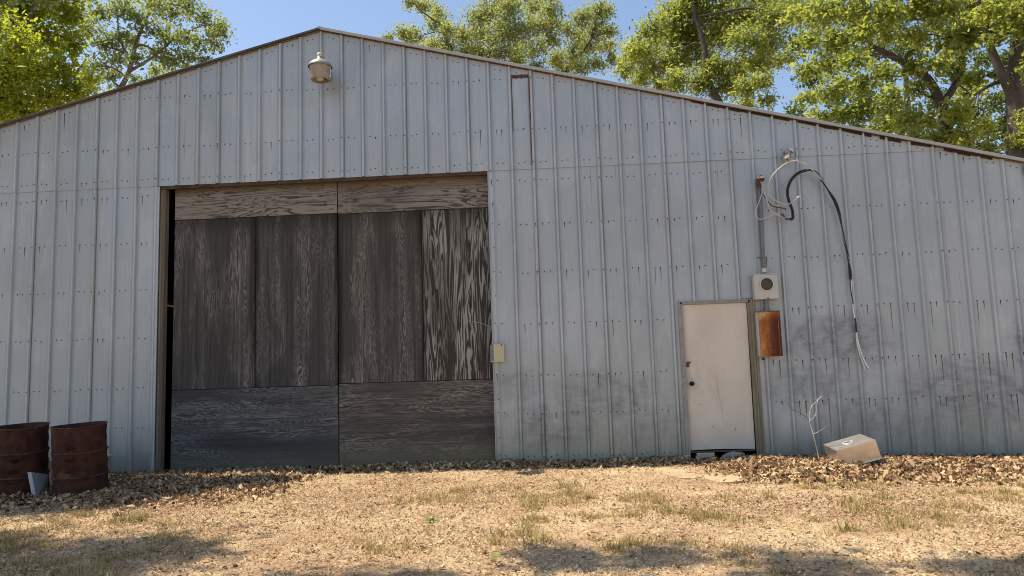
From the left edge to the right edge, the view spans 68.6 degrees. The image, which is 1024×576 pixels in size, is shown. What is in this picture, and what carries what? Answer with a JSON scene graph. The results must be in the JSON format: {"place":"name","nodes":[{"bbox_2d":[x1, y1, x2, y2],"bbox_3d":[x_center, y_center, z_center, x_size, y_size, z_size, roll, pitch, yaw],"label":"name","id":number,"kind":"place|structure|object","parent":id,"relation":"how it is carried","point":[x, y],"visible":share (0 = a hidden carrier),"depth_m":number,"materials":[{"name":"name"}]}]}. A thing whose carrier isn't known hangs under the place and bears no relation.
{"place":"outdoors","nodes":[
{"label":"outdoors","id":0,"kind":"place"},
{"bbox_2d":[0,0,1009,154],"label":"sky","id":1,"kind":"structure","parent":0,"point":[256,22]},
{"bbox_2d":[0,446,1023,575],"bbox_3d":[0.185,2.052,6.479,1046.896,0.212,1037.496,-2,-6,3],"label":"ground","id":2,"kind":"structure","parent":0,"point":[628,560],"depth_m":5.90,"materials":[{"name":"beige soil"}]},
{"bbox_2d":[0,422,49,494],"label":"steel drum","id":3,"kind":"object","parent":2,"relation":"on","point":[24,448],"visible":0.83,"depth_m":8.68,"materials":[{"name":"brown metal"}]},
{"bbox_2d":[27,472,47,495],"bbox_3d":[-5.498,2.278,8.670,0.131,0.327,0.384,0,-7,-16],"label":"scrap sheet","id":4,"kind":"object","parent":2,"relation":"on","point":[38,482],"visible":0.75,"depth_m":8.61,"materials":[{"name":"grey metal"}]},
{"bbox_2d":[0,0,80,66],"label":"shade tree","id":5,"kind":"object","parent":2,"relation":"on","point":[47,5],"visible":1,"depth_m":10.66,"materials":[{"name":"green plant"}]},
{"bbox_2d":[0,0,109,122],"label":"maple tree","id":6,"kind":"object","parent":2,"relation":"on","point":[30,23],"visible":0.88,"depth_m":25.70,"materials":[{"name":"green plant"}]},
{"bbox_2d":[50,421,108,494],"bbox_3d":[-5.066,2.037,8.803,0.598,0.874,0.598,-3,-2,3],"label":"steel drum","id":7,"kind":"object","parent":2,"relation":"on","point":[79,457],"visible":0.88,"depth_m":8.58,"materials":[{"name":"brown metal"}]},
{"bbox_2d":[3,63,189,121],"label":"background tree","id":8,"kind":"object","parent":2,"relation":"on","point":[146,77],"visible":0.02,"depth_m":41.02,"materials":[{"name":"green plant"}]},
{"bbox_2d":[72,0,237,96],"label":"maple tree","id":9,"kind":"object","parent":2,"relation":"on","point":[219,29],"visible":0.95,"depth_m":32.42,"materials":[{"name":"green plant"}]},
{"bbox_2d":[376,0,575,69],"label":"hickory tree","id":10,"kind":"object","parent":2,"relation":"on","point":[479,17],"visible":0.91,"depth_m":36.44,"materials":[{"name":"green plant"}]},
{"bbox_2d":[490,552,500,557],"bbox_3d":[-0.105,1.746,4.916,0.093,0.019,0.090,3,-8,-36],"label":"fallen leaf","id":11,"kind":"object","parent":2,"relation":"on","point":[495,555],"visible":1,"depth_m":4.92,"materials":[{"name":"plant"}]},
{"bbox_2d":[0,26,1023,472],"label":"metal barn","id":12,"kind":"structure","parent":2,"relation":"on","point":[270,254],"depth_m":10.55,"materials":[{"name":"grey metal"}]},
{"bbox_2d":[170,182,338,470],"bbox_3d":[-3.674,0.441,10.757,2.399,4.350,0.076,-2,-6,3],"label":"sliding door","id":13,"kind":"structure","parent":12,"relation":"in","point":[255,359],"depth_m":10.71,"materials":[{"name":"brown wood"}]},
{"bbox_2d":[308,52,332,83],"bbox_3d":[-2.671,-3.107,10.652,0.344,0.410,0.505,-5,-7,25],"label":"barn light","id":14,"kind":"object","parent":12,"relation":"attached to","point":[320,67],"visible":1,"depth_m":10.47,"materials":[{"name":"metal"}]},
{"bbox_2d":[338,175,495,466],"bbox_3d":[-1.267,0.350,10.641,2.404,4.350,0.077,-2,-6,3],"label":"sliding door","id":15,"kind":"structure","parent":12,"relation":"in","point":[416,367],"depth_m":10.60,"materials":[{"name":"brown wood"}]},
{"bbox_2d":[490,344,504,361],"bbox_3d":[-0.200,0.896,10.351,0.202,0.249,0.112,-2,-6,3],"label":"door stop box","id":16,"kind":"object","parent":12,"relation":"attached to","point":[497,353],"visible":1,"depth_m":10.30,"materials":[{"name":"beige paint"}]},
{"bbox_2d":[682,303,754,449],"bbox_3d":[2.798,1.191,10.159,0.868,1.962,0.111,-2,-6,3],"label":"walk door","id":17,"kind":"structure","parent":12,"relation":"in","point":[718,377],"depth_m":10.17,"materials":[{"name":"paint"}]},
{"bbox_2d":[751,273,778,299],"bbox_3d":[3.434,-0.013,10.174,0.339,0.354,0.122,-2,-6,3],"label":"meter box","id":18,"kind":"object","parent":12,"relation":"attached to","point":[764,286],"visible":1,"depth_m":10.12,"materials":[{"name":"grey paint"}]},
{"bbox_2d":[761,278,772,289],"bbox_3d":[3.438,-0.052,10.125,0.162,0.162,0.012,-2,-6,3],"label":"meter window","id":19,"kind":"structure","parent":18,"relation":"in","point":[766,283],"depth_m":10.12,"materials":[{"name":"grey glass"}]},
{"bbox_2d":[754,299,782,359],"bbox_3d":[3.455,0.557,10.111,0.312,0.819,0.118,-2,-6,3],"label":"switch box","id":20,"kind":"object","parent":12,"relation":"attached to","point":[768,332],"visible":1,"depth_m":10.06,"materials":[{"name":"brown metal"}]},
{"bbox_2d":[755,175,787,272],"bbox_3d":[3.543,-0.889,10.236,0.447,1.348,0.133,-4,-7,16],"label":"conduit mast","id":21,"kind":"object","parent":12,"relation":"attached to","point":[760,180],"visible":1,"depth_m":10.25,"materials":[{"name":"metal"}]},
{"bbox_2d":[783,148,807,164],"bbox_3d":[3.884,-1.802,10.334,0.312,0.282,0.141,-2,-6,3],"label":"insulator","id":22,"kind":"object","parent":12,"relation":"attached to","point":[787,155],"visible":1,"depth_m":10.32,"materials":[{"name":"white ceramic"}]},
{"bbox_2d":[767,160,821,204],"bbox_3d":[3.856,-1.440,10.233,0.749,0.616,0.048,-2,-6,1],"label":"loose grey wire","id":23,"kind":"object","parent":22,"relation":"attached to","point":[797,197],"visible":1,"depth_m":10.24,"materials":[{"name":"metal"}]},
{"bbox_2d":[786,169,868,370],"bbox_3d":[4.242,-0.257,10.132,0.935,2.767,0.066,-1,-6,-3],"label":"service cable","id":24,"kind":"object","parent":12,"relation":"attached to","point":[835,204],"visible":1,"depth_m":10.20,"materials":[{"name":"black rubber"}]},
{"bbox_2d":[0,451,1023,514],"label":"leaf litter","id":25,"kind":"object","parent":2,"relation":"on","point":[164,487],"visible":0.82,"depth_m":8.80,"materials":[{"name":"brown plant"}]},
{"bbox_2d":[787,396,824,457],"bbox_3d":[3.686,1.739,9.370,0.441,0.771,0.095,-4,-7,18],"label":"dead sapling","id":26,"kind":"object","parent":25,"relation":"on","point":[811,419],"visible":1,"depth_m":9.35,"materials":[{"name":"beige plant"}]},
{"bbox_2d":[0,462,1023,575],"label":"scattered leaves","id":27,"kind":"object","parent":2,"relation":"on","point":[594,551],"visible":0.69,"depth_m":6.11,"materials":[{"name":"brown plant"}]},
{"bbox_2d":[0,463,1023,575],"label":"dry chaff","id":28,"kind":"object","parent":2,"relation":"on","point":[1021,522],"visible":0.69,"depth_m":6.24,"materials":[{"name":"beige plant"}]},
{"bbox_2d":[3,465,1023,575],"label":"pebbles","id":29,"kind":"object","parent":2,"relation":"on","point":[479,570],"visible":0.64,"depth_m":6.27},
{"bbox_2d":[544,0,622,76],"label":"hickory tree","id":30,"kind":"object","parent":2,"relation":"on","point":[587,46],"visible":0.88,"depth_m":38.25,"materials":[{"name":"green plant"}]},
{"bbox_2d":[655,467,700,478],"bbox_3d":[1.960,2.225,8.947,0.346,0.070,1.050,-1,-7,-11],"label":"flagstone","id":31,"kind":"object","parent":2,"relation":"on","point":[671,470],"visible":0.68,"depth_m":8.91,"materials":[{"name":"beige stone"}]},
{"bbox_2d":[695,452,714,458],"bbox_3d":[2.599,2.307,10.088,0.230,0.192,0.150,-2,-6,3],"label":"concrete block","id":32,"kind":"object","parent":2,"relation":"on","point":[704,454],"depth_m":10.02,"materials":[{"name":"concrete"}]},
{"bbox_2d":[605,0,824,110],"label":"oak tree","id":33,"kind":"object","parent":2,"relation":"on","point":[685,35],"visible":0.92,"depth_m":26.95,"materials":[{"name":"green plant"}]},
{"bbox_2d":[704,472,743,483],"bbox_3d":[2.352,2.143,8.390,0.398,0.064,0.716,-2,-6,3],"label":"flagstone","id":34,"kind":"object","parent":2,"relation":"on","point":[720,477],"visible":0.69,"depth_m":8.27,"materials":[{"name":"beige stone"}]},
{"bbox_2d":[722,451,744,456],"bbox_3d":[2.971,2.282,10.019,0.315,0.230,0.187,-2,-6,3],"label":"rock","id":35,"kind":"object","parent":2,"relation":"on","point":[733,453],"visible":0.39,"depth_m":9.98,"materials":[{"name":"stone"}]},
{"bbox_2d":[823,434,884,463],"bbox_3d":[4.187,2.007,9.222,0.559,0.377,0.565,-2,-6,3],"label":"sink","id":36,"kind":"object","parent":2,"relation":"on","point":[857,449],"visible":0.97,"depth_m":8.99,"materials":[{"name":"beige ceramic"}]},
{"bbox_2d":[774,0,1005,153],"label":"oak tree","id":37,"kind":"object","parent":2,"relation":"on","point":[945,133],"visible":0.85,"depth_m":19.56,"materials":[{"name":"green plant"}]},
{"bbox_2d":[773,0,1009,154],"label":"background tree","id":38,"kind":"object","parent":2,"relation":"on","point":[978,60],"visible":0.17,"depth_m":32.56,"materials":[{"name":"green plant"}]},
{"bbox_2d":[949,0,1023,157],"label":"oak tree","id":39,"kind":"object","parent":2,"relation":"on","point":[1010,80],"visible":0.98,"depth_m":18.12,"materials":[{"name":"green plant"}]}
]}

